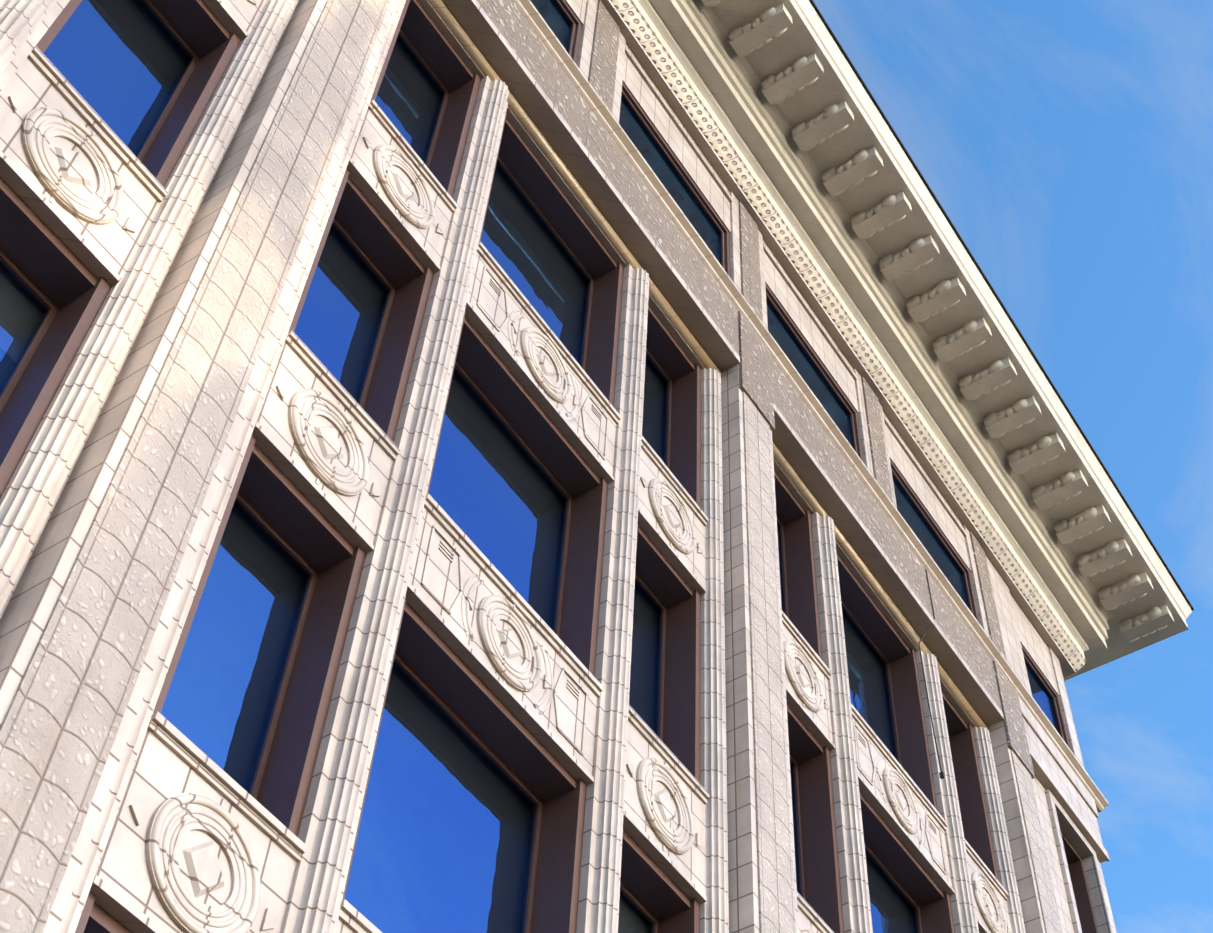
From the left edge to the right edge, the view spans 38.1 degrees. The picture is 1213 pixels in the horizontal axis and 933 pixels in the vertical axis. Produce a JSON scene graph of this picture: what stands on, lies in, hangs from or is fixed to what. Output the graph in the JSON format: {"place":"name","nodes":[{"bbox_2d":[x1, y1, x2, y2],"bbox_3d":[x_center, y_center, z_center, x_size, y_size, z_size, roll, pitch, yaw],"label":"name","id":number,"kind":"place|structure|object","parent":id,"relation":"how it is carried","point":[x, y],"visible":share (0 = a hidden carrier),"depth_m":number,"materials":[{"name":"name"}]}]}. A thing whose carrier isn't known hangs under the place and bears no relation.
{"place":"outdoors","nodes":[
{"label":"outdoors","id":0,"kind":"place"},
{"bbox_2d":[813,0,1212,932],"label":"sky","id":1,"kind":"structure","parent":0,"point":[1068,144],"materials":[{"name":"blue"}]},
{"label":"ground","id":2,"kind":"structure","parent":0,"visible":0},
{"bbox_2d":[0,0,1116,932],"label":"building facade wall","id":3,"kind":"structure","parent":2,"relation":"on","point":[447,561],"depth_m":15.07,"materials":[{"name":"beige stone"}]},
{"bbox_2d":[0,0,1025,932],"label":"fluted pilasters","id":4,"kind":"object","parent":3,"relation":"attached to","point":[40,484],"visible":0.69,"depth_m":13.39,"materials":[{"name":"beige stone"}]},
{"bbox_2d":[25,108,1006,932],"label":"round medallions","id":5,"kind":"object","parent":3,"relation":"attached to","point":[245,924],"visible":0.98,"depth_m":12.82,"materials":[{"name":"stone"}]},
{"bbox_2d":[0,0,1062,932],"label":"pilasters","id":6,"kind":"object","parent":3,"relation":"attached to","point":[62,718],"visible":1,"depth_m":10.71,"materials":[{"name":"beige stone"}]},
{"bbox_2d":[0,0,1098,932],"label":"window frames","id":7,"kind":"structure","parent":3,"relation":"attached to","point":[72,291],"depth_m":15.32,"materials":[{"name":"brown metal"}]},
{"bbox_2d":[0,0,1060,932],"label":"window glass","id":8,"kind":"object","parent":7,"relation":"in","point":[444,840],"visible":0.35,"depth_m":13.48,"materials":[{"name":"blue glass"}]},
{"bbox_2d":[427,0,989,732],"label":"ledge molding","id":9,"kind":"structure","parent":3,"relation":"attached to","point":[545,148],"depth_m":20.43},
{"bbox_2d":[476,0,1034,778],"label":"frieze band","id":10,"kind":"object","parent":3,"relation":"attached to","point":[764,384],"visible":0.79,"depth_m":22.13,"materials":[{"name":"beige stone"}]},
{"bbox_2d":[610,0,1085,670],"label":"dentil molding","id":11,"kind":"structure","parent":3,"relation":"attached to","point":[688,98],"depth_m":25.85,"materials":[{"name":"beige stone"}]},
{"bbox_2d":[632,0,1191,680],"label":"cornice","id":12,"kind":"structure","parent":3,"relation":"on","point":[722,76],"depth_m":27.08,"materials":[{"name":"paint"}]},
{"bbox_2d":[708,0,1166,678],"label":"cornice brackets","id":13,"kind":"object","parent":12,"relation":"attached to","point":[1126,624],"visible":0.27,"depth_m":27.57,"materials":[{"name":"beige stone"}]},
{"bbox_2d":[809,0,1193,610],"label":"cornice flashing","id":14,"kind":"object","parent":12,"relation":"on","point":[852,66],"visible":0.15,"depth_m":27.91,"materials":[{"name":"beige metal"}]},
{"bbox_2d":[918,569,944,778],"bbox_3d":[4.256,2.613,22.919,0.297,3.680,0.187,-27,-59,21],"label":"hanging cable","id":15,"kind":"object","parent":3,"relation":"attached to","point":[942,774],"visible":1,"depth_m":22.67,"materials":[{"name":"rubber"}]}
]}

